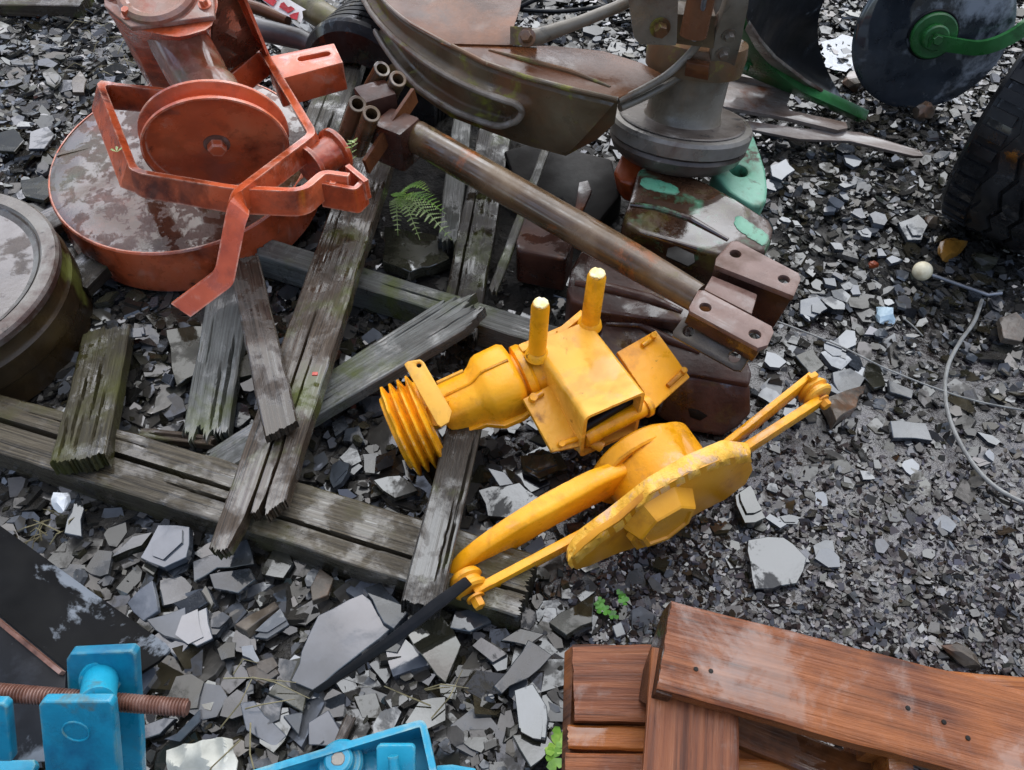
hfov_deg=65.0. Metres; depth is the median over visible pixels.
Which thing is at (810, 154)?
slate piece
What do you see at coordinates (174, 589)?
slate piece
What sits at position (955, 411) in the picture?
slate piece
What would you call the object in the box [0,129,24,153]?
slate piece
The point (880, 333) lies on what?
slate piece
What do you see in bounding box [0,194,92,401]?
rusty drum
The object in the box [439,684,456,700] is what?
slate piece
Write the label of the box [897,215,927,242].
slate piece
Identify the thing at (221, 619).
slate piece
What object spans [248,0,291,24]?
steel pipe
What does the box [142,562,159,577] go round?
slate piece
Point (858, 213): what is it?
slate piece
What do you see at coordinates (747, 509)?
slate piece
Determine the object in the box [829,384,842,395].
slate piece
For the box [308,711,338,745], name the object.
slate piece
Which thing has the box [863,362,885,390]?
slate piece
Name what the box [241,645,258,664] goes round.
slate piece
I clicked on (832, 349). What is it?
slate piece
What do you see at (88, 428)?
plank
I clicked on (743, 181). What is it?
tractor weight
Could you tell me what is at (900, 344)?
slate piece
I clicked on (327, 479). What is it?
slate piece
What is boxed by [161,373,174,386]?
slate piece
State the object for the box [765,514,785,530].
slate piece
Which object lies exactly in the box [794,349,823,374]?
slate piece
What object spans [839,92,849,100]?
stone
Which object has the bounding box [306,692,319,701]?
slate piece
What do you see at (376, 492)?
slate piece
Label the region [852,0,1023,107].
disc coulter
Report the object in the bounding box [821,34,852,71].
puddle water
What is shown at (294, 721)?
slate piece
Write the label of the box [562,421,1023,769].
wet grit
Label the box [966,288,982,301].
slate piece
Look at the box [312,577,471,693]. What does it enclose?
steel bar
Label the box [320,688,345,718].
slate piece
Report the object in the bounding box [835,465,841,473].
slate piece
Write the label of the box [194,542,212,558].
slate piece
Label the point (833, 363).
slate piece
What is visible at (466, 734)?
slate chippings
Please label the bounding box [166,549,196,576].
slate piece
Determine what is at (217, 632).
slate piece
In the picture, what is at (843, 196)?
slate piece
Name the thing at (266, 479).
plank
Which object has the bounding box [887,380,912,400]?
slate piece
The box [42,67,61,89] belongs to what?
slate piece
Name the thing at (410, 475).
slate piece
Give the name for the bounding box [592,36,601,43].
slate piece
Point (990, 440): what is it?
slate piece
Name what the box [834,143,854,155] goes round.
slate piece
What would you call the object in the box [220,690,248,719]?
slate piece
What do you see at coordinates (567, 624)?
slate piece
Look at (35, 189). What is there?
slate piece
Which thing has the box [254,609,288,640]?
slate piece
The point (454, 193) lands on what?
plank
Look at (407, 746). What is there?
blue channel
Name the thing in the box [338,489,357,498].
slate piece
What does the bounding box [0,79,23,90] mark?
slate piece
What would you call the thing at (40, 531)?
dry grass
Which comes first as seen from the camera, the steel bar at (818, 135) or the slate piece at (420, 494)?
the slate piece at (420, 494)
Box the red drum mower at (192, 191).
[48,0,371,316]
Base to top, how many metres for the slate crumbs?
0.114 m
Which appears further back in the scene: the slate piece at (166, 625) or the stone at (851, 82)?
the stone at (851, 82)
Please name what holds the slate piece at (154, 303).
on the slate chippings
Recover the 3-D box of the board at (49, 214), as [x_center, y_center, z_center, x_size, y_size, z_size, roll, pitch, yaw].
[-1.125,-0.401,1.966,0.106,0.027,0.081,-35,60,-24]
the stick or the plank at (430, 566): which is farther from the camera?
the stick
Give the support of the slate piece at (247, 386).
on the slate chippings
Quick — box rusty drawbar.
[338,61,800,371]
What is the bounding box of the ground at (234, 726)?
[0,0,1023,769]
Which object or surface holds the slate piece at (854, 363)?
on the slate chippings
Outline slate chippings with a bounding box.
[0,0,1023,769]
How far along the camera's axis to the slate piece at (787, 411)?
1.63 m
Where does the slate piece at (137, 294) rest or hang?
on the slate chippings
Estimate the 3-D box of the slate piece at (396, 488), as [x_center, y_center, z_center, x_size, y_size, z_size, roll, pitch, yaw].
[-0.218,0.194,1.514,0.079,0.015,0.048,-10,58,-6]
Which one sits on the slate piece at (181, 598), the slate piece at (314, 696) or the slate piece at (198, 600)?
the slate piece at (198, 600)
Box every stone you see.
[51,492,70,512]
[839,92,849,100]
[842,71,863,92]
[868,261,878,267]
[875,307,895,325]
[913,101,934,121]
[924,215,939,229]
[937,238,967,261]
[941,642,980,670]
[971,251,997,270]
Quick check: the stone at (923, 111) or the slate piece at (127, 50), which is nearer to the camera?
the stone at (923, 111)
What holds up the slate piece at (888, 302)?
on the slate chippings
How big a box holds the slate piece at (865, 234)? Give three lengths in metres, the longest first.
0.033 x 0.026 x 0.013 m
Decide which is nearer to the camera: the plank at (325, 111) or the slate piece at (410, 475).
the slate piece at (410, 475)
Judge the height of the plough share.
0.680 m
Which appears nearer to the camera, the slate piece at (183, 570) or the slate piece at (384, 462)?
the slate piece at (183, 570)
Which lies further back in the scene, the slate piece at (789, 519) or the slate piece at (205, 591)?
the slate piece at (789, 519)
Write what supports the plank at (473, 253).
on the timber beam at (391, 296)
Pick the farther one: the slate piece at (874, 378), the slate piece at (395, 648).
the slate piece at (874, 378)
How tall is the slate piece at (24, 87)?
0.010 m
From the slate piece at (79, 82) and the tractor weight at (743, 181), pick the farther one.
the slate piece at (79, 82)
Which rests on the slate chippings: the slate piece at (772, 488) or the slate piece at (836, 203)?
the slate piece at (836, 203)
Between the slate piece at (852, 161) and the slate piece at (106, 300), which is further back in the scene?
the slate piece at (852, 161)
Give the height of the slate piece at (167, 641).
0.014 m
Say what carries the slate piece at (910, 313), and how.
on the mud
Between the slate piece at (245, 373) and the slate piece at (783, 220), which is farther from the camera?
the slate piece at (783, 220)
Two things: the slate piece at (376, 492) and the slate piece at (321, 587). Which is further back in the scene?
the slate piece at (376, 492)
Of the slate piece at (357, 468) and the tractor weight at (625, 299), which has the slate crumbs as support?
the slate piece at (357, 468)
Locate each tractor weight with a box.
[565,252,691,336]
[600,321,750,434]
[620,169,772,284]
[708,137,766,214]
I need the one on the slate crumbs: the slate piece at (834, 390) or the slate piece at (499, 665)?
the slate piece at (499, 665)
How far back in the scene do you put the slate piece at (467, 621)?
1.35 m
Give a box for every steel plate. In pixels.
[0,526,170,673]
[0,616,67,762]
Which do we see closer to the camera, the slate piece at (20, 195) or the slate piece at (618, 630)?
the slate piece at (618, 630)
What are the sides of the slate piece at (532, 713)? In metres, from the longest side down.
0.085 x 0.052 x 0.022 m
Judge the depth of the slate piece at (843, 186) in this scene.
2.08 m
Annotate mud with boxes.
[497,309,1023,675]
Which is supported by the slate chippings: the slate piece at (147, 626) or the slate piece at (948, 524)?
the slate piece at (147, 626)
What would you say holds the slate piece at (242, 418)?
on the slate chippings
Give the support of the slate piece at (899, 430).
on the wet grit
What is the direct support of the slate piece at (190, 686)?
on the slate chippings
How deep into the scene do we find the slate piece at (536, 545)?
1.44 m
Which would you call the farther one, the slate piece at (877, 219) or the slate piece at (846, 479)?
the slate piece at (877, 219)
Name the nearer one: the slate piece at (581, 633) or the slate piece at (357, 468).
the slate piece at (581, 633)
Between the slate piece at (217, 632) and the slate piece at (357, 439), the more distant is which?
the slate piece at (357, 439)
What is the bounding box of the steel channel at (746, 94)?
[723,74,847,132]
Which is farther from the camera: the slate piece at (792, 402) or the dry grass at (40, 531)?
the slate piece at (792, 402)
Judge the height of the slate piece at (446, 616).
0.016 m
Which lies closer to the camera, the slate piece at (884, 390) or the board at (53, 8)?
the slate piece at (884, 390)
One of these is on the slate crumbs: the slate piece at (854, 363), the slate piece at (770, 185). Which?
the slate piece at (770, 185)
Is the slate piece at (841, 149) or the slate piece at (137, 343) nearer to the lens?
the slate piece at (137, 343)
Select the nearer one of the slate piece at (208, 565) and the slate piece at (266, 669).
the slate piece at (266, 669)
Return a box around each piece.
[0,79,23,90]
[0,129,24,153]
[16,189,27,201]
[18,83,29,92]
[20,176,49,203]
[28,127,54,151]
[38,58,59,69]
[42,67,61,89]
[54,54,65,61]
[58,80,72,94]
[64,493,85,539]
[71,71,86,94]
[85,79,99,92]
[85,550,113,577]
[94,291,118,308]
[99,289,124,304]
[110,327,145,337]
[112,532,152,562]
[124,46,131,55]
[125,289,147,301]
[127,581,160,621]
[133,339,142,348]
[136,618,155,633]
[141,525,192,570]
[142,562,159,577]
[142,667,157,694]
[145,718,177,740]
[147,608,193,645]
[149,296,159,310]
[155,633,175,644]
[156,320,165,330]
[160,422,183,431]
[160,575,193,607]
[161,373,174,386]
[165,709,201,741]
[166,326,201,388]
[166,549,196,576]
[166,737,237,769]
[168,640,189,659]
[168,674,204,709]
[173,590,209,613]
[174,595,186,611]
[175,608,213,647]
[185,588,219,612]
[189,683,227,720]
[193,540,255,582]
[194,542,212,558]
[201,680,216,710]
[202,586,213,611]
[209,569,256,594]
[209,611,232,637]
[211,612,231,627]
[218,642,236,660]
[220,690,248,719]
[232,630,257,653]
[234,403,250,430]
[235,602,279,637]
[239,354,251,381]
[240,378,253,392]
[240,701,285,744]
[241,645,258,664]
[246,657,279,686]
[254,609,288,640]
[260,708,291,754]
[261,695,283,723]
[262,550,293,579]
[268,678,305,714]
[269,655,299,690]
[277,285,299,303]
[277,658,296,687]
[283,712,302,736]
[290,658,313,697]
[291,594,388,689]
[305,568,317,588]
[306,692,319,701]
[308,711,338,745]
[310,569,333,604]
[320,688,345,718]
[324,474,329,481]
[329,579,344,599]
[330,460,351,490]
[332,415,348,439]
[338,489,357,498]
[340,444,360,466]
[343,426,364,444]
[345,578,370,598]
[348,464,363,478]
[352,434,362,446]
[364,583,407,634]
[365,460,380,475]
[370,484,383,499]
[371,583,394,596]
[373,706,401,732]
[374,449,395,472]
[374,476,417,500]
[383,227,449,280]
[384,618,408,652]
[386,640,428,679]
[402,460,415,482]
[404,486,424,501]
[406,697,445,730]
[407,610,452,639]
[408,614,460,683]
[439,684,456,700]
[450,609,490,633]
[473,638,506,661]
[478,483,537,519]
[483,655,507,672]
[488,468,512,486]
[492,640,551,695]
[501,628,543,645]
[509,680,527,701]
[512,734,554,769]
[514,684,548,739]
[515,470,549,492]
[520,453,567,480]
[521,607,535,630]
[524,536,544,553]
[528,450,552,455]
[549,595,594,639]
[565,14,575,19]
[565,522,584,534]
[571,576,596,601]
[574,627,591,639]
[581,562,599,572]
[583,25,603,37]
[587,615,597,635]
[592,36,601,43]
[612,622,625,638]
[732,486,764,527]
[736,524,747,532]
[745,537,805,592]
[757,387,778,404]
[763,352,786,369]
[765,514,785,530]
[766,179,775,192]
[766,483,777,493]
[769,159,794,181]
[773,181,782,190]
[777,514,799,524]
[779,216,790,223]
[781,408,800,429]
[785,398,795,406]
[791,220,801,229]
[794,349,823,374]
[799,297,826,319]
[800,548,809,563]
[803,314,809,322]
[806,151,814,158]
[812,540,834,557]
[814,548,839,568]
[815,492,827,506]
[819,350,851,371]
[820,385,865,428]
[821,296,844,314]
[822,278,835,289]
[822,340,841,355]
[823,206,835,214]
[826,196,843,211]
[829,242,843,252]
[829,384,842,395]
[830,289,850,304]
[831,272,842,282]
[831,368,864,390]
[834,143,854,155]
[834,338,845,358]
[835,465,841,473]
[838,182,853,190]
[838,191,848,201]
[838,330,855,351]
[842,155,861,168]
[843,476,851,483]
[846,352,862,371]
[850,208,865,219]
[850,285,860,295]
[855,367,864,383]
[857,228,870,239]
[859,470,874,481]
[863,326,877,336]
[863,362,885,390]
[868,211,886,228]
[872,539,888,553]
[873,328,887,339]
[876,248,886,257]
[878,379,887,392]
[879,130,885,139]
[884,299,893,306]
[885,255,902,265]
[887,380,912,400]
[887,510,901,521]
[888,420,931,443]
[896,341,904,348]
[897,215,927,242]
[901,459,918,475]
[902,308,916,319]
[917,376,925,386]
[918,307,926,317]
[931,513,939,521]
[932,515,956,533]
[935,520,947,535]
[949,405,961,416]
[963,428,975,437]
[965,353,977,363]
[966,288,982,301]
[972,457,990,467]
[976,432,1000,447]
[979,446,991,452]
[984,449,993,462]
[987,296,1002,312]
[989,335,1003,344]
[996,312,1023,345]
[1005,396,1015,402]
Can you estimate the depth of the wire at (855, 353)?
1.68 m
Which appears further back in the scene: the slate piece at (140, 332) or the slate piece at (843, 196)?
the slate piece at (843, 196)
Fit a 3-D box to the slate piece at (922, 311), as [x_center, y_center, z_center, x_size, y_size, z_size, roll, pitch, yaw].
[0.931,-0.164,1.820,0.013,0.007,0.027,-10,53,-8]
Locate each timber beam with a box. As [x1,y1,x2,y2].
[0,395,536,632]
[255,240,557,352]
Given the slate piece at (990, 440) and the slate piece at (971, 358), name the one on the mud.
the slate piece at (971, 358)
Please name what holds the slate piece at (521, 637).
on the slate chippings
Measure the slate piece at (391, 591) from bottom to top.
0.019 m
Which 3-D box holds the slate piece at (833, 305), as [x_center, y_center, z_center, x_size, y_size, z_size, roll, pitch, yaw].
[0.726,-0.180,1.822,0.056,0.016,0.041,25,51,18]
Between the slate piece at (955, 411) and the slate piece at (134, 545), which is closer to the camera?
the slate piece at (134, 545)
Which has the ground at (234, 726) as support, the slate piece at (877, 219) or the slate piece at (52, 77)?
the slate piece at (877, 219)
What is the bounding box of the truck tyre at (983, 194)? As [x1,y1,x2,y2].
[941,49,1023,255]
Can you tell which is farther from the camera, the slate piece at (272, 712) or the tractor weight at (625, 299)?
the tractor weight at (625, 299)
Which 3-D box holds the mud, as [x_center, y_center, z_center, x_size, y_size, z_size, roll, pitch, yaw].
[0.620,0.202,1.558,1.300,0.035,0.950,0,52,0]
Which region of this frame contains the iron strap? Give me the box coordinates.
[575,181,591,211]
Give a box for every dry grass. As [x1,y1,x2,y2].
[14,507,85,548]
[64,18,139,75]
[209,659,309,769]
[384,670,468,718]
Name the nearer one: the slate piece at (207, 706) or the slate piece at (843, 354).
the slate piece at (207, 706)
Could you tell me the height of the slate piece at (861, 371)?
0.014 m
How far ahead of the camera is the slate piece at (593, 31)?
2.56 m
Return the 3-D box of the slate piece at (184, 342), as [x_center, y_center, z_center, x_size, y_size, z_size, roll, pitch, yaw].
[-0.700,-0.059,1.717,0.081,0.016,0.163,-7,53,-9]
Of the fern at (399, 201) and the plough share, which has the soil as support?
the fern at (399, 201)
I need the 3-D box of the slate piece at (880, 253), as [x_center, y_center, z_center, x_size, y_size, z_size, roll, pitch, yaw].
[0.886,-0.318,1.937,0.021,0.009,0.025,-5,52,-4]
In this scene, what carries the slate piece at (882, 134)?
on the slate chippings
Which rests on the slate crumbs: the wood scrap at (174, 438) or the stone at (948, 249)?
the stone at (948, 249)
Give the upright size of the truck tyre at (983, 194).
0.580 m
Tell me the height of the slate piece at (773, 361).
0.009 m
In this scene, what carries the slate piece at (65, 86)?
on the slate chippings
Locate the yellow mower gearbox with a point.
(571, 383)
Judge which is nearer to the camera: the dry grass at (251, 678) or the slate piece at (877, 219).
the dry grass at (251, 678)
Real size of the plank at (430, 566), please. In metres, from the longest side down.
0.435 x 0.066 x 0.053 m
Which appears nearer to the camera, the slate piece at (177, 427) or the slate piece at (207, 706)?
the slate piece at (207, 706)
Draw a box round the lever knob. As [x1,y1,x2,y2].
[912,261,1002,296]
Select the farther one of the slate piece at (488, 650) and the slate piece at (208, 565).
the slate piece at (208, 565)
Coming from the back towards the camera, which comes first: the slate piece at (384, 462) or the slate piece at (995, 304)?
the slate piece at (995, 304)
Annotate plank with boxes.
[50,323,134,474]
[182,284,245,449]
[206,293,486,463]
[209,143,393,560]
[293,63,365,186]
[401,427,481,619]
[437,118,471,252]
[446,128,510,349]
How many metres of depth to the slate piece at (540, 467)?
1.53 m
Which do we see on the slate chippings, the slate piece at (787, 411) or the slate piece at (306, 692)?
the slate piece at (306, 692)
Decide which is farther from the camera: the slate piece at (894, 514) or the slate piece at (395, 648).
the slate piece at (894, 514)
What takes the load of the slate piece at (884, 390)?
on the mud
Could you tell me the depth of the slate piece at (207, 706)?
1.28 m
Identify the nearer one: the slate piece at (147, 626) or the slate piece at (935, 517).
the slate piece at (147, 626)
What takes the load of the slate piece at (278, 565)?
on the slate chippings
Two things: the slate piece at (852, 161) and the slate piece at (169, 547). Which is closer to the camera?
the slate piece at (169, 547)
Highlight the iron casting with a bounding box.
[504,146,620,226]
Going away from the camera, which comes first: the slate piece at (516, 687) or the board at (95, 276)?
the slate piece at (516, 687)
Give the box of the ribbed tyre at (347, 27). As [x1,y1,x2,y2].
[305,0,446,127]
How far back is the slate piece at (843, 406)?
1.63 m
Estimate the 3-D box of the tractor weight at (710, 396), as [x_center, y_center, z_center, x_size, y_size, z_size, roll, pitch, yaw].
[0.327,-0.018,1.640,0.319,0.156,0.191,11,53,9]
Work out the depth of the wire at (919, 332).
1.77 m
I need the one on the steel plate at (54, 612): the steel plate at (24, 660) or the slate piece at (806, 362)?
the steel plate at (24, 660)
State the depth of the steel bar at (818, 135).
2.14 m
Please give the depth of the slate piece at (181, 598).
1.39 m
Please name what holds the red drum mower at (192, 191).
on the slate chippings
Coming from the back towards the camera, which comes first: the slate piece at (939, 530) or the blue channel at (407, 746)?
the slate piece at (939, 530)
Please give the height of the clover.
0.033 m
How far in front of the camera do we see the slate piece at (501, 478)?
1.51 m
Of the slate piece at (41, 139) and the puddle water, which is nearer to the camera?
the slate piece at (41, 139)
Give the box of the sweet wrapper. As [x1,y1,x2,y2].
[263,0,305,22]
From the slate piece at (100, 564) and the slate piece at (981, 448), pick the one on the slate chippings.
the slate piece at (100, 564)
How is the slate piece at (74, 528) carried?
on the slate chippings
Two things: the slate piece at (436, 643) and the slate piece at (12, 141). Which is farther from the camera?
the slate piece at (12, 141)
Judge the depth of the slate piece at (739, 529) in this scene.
1.48 m
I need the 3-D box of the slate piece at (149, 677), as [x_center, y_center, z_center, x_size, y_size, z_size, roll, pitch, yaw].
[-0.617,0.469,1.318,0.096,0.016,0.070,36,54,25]
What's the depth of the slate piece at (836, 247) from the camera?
1.94 m
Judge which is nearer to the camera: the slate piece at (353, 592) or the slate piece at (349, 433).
the slate piece at (353, 592)
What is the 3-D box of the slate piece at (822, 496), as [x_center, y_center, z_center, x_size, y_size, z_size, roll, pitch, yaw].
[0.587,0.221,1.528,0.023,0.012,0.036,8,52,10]
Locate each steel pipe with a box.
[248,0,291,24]
[254,16,309,49]
[291,0,415,91]
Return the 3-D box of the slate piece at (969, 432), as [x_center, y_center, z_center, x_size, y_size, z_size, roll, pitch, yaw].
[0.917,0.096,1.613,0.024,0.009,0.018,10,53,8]
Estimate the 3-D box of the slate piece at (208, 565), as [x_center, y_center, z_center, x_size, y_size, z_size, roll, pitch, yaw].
[-0.508,0.315,1.414,0.105,0.017,0.049,-23,67,-14]
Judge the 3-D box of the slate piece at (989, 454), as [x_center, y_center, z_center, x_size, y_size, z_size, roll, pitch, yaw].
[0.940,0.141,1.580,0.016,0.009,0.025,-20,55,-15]
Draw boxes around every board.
[0,0,94,17]
[40,206,64,233]
[75,252,111,296]
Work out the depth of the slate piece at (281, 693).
1.28 m
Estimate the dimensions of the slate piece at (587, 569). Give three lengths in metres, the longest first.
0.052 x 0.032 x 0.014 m
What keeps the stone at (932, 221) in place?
on the slate chippings
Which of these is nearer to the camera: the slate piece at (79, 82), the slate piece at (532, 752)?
the slate piece at (532, 752)
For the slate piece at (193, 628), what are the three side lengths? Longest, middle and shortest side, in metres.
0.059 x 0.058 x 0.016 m
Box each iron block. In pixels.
[516,218,572,290]
[614,156,643,200]
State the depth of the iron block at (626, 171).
1.88 m
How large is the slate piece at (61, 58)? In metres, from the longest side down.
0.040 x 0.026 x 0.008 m
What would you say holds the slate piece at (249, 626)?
on the slate chippings
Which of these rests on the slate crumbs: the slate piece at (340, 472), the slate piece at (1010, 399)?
the slate piece at (340, 472)
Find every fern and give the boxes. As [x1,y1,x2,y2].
[345,138,356,157]
[389,180,451,239]
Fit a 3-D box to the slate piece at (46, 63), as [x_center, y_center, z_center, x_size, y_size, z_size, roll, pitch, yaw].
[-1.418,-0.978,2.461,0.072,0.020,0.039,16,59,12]
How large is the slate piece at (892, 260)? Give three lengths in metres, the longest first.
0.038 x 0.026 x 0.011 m
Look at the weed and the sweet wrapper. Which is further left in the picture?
the sweet wrapper
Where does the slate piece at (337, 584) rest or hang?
on the slate crumbs
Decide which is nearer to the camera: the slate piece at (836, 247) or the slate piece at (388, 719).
the slate piece at (388, 719)
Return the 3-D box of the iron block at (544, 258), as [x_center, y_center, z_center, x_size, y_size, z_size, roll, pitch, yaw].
[0.075,-0.300,1.821,0.127,0.100,0.126,13,53,10]
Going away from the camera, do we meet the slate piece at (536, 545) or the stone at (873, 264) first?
the slate piece at (536, 545)
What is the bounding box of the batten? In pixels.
[233,255,298,443]
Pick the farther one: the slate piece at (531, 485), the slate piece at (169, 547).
the slate piece at (531, 485)
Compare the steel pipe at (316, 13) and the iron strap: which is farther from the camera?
the steel pipe at (316, 13)
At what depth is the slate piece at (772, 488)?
1.53 m
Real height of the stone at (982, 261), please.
0.039 m
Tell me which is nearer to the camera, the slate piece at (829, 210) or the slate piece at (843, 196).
the slate piece at (829, 210)
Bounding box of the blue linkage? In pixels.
[0,643,190,769]
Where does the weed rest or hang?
on the slate chippings
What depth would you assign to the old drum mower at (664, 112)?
1.74 m
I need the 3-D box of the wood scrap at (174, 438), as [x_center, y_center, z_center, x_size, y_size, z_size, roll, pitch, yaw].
[-0.655,0.106,1.581,0.158,0.022,0.024,6,52,5]
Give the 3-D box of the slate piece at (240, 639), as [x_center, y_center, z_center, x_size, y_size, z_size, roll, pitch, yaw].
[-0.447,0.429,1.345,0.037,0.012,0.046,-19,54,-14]
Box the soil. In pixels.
[373,115,629,311]
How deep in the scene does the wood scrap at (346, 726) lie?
1.26 m
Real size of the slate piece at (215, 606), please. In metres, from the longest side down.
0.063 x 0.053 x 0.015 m
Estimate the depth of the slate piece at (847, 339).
1.75 m
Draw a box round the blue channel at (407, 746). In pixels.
[254,720,475,769]
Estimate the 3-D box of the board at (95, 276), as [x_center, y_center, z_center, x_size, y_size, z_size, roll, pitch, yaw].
[-0.965,-0.268,1.847,0.091,0.033,0.131,17,54,13]
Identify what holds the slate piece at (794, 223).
on the slate crumbs
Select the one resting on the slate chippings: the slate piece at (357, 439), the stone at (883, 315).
the stone at (883, 315)
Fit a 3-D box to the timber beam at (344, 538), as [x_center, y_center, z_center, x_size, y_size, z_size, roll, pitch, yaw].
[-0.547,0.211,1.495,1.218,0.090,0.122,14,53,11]
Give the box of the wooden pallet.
[562,601,1023,769]
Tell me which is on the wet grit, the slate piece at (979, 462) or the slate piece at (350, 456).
the slate piece at (979, 462)
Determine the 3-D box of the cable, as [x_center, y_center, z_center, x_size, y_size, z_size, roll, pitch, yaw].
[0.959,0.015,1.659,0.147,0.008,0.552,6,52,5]
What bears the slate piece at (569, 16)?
on the slate chippings
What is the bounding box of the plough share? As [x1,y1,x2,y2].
[742,0,868,121]
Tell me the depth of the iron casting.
1.98 m
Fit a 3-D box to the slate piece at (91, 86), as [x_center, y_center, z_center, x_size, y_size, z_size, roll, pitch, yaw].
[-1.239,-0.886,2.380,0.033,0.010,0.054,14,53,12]
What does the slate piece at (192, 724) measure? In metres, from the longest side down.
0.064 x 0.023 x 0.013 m
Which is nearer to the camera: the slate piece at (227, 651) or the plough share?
the slate piece at (227, 651)
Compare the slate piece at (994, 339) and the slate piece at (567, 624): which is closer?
the slate piece at (567, 624)
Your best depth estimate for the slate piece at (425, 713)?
1.26 m
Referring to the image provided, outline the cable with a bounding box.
[943,299,1023,504]
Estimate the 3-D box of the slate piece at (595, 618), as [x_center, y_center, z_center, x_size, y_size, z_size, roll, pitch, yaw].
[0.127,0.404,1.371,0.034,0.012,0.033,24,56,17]
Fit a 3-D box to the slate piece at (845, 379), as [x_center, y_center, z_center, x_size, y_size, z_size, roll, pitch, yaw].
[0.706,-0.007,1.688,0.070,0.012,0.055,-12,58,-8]
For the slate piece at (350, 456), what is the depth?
1.57 m
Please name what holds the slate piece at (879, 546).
on the wet grit
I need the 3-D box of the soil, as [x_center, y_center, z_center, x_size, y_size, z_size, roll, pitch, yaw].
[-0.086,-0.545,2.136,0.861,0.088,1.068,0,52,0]
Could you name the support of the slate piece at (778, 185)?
on the slate crumbs
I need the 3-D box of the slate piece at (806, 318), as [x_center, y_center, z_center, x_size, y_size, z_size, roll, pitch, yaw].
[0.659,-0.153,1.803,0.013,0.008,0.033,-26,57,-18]
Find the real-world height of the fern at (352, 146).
0.086 m
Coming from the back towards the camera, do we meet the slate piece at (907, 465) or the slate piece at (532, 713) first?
the slate piece at (907, 465)
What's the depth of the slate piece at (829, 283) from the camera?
1.86 m
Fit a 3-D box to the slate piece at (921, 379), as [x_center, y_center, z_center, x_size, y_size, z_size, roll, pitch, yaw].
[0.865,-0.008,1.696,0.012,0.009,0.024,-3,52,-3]
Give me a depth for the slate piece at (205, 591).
1.38 m
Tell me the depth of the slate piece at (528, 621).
1.36 m
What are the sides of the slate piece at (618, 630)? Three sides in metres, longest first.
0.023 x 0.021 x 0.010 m
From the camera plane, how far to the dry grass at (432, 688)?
1.27 m
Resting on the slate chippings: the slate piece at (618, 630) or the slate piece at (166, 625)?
the slate piece at (166, 625)
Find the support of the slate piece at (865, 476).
on the wet grit
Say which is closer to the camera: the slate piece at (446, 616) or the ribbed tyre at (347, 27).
the slate piece at (446, 616)
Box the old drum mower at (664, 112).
[361,0,752,177]
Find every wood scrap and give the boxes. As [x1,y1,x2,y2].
[139,428,217,449]
[335,714,355,739]
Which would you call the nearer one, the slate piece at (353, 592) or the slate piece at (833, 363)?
the slate piece at (353, 592)
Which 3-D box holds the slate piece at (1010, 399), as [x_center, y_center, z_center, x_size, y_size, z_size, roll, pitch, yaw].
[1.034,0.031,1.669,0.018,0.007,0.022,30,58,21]
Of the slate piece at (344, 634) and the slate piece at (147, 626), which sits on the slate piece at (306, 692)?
the slate piece at (344, 634)
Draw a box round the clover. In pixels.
[594,589,628,619]
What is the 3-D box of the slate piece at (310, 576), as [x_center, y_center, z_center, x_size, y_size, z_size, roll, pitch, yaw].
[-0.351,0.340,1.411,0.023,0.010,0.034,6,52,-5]
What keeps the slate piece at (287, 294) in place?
on the slate chippings
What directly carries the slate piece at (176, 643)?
on the slate chippings
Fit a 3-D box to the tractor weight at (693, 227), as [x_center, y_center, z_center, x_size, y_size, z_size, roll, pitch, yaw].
[0.377,-0.320,1.778,0.257,0.156,0.351,-44,63,-28]
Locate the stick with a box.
[489,150,548,295]
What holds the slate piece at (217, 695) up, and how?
on the slate crumbs
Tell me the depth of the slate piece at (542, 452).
1.57 m
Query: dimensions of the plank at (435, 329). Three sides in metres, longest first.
0.626 x 0.094 x 0.034 m
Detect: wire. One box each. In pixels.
[777,321,1023,410]
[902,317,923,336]
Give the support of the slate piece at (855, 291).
on the slate chippings
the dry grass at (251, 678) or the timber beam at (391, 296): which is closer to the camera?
the dry grass at (251, 678)
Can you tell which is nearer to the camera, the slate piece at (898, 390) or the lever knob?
the slate piece at (898, 390)
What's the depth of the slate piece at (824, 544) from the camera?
1.46 m
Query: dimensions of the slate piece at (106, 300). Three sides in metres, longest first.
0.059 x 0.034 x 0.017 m
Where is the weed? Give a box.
[545,726,561,769]
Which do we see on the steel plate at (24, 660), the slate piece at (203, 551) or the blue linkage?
the blue linkage
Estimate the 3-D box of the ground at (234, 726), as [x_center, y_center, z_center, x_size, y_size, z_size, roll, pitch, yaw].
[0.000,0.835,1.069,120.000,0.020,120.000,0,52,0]
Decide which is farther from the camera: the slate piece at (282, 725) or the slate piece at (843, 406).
the slate piece at (843, 406)
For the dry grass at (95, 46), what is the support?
on the slate chippings
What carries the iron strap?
on the iron block at (544, 258)
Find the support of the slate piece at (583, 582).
on the wet grit
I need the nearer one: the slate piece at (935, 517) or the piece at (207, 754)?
the piece at (207, 754)
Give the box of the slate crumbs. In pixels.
[0,0,1023,769]
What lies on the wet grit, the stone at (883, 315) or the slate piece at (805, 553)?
the slate piece at (805, 553)
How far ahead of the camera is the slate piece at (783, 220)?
2.00 m
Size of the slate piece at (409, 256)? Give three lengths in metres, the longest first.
0.184 x 0.143 x 0.032 m
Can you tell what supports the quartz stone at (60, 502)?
on the slate chippings
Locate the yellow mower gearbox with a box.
[379,267,831,610]
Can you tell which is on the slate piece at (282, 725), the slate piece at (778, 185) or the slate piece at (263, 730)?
the slate piece at (263, 730)
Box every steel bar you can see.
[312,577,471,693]
[747,121,922,157]
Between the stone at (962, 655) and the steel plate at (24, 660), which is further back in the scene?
the stone at (962, 655)
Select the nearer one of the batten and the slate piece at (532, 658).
the slate piece at (532, 658)
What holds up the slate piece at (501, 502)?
on the slate chippings
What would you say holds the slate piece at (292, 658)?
on the slate chippings

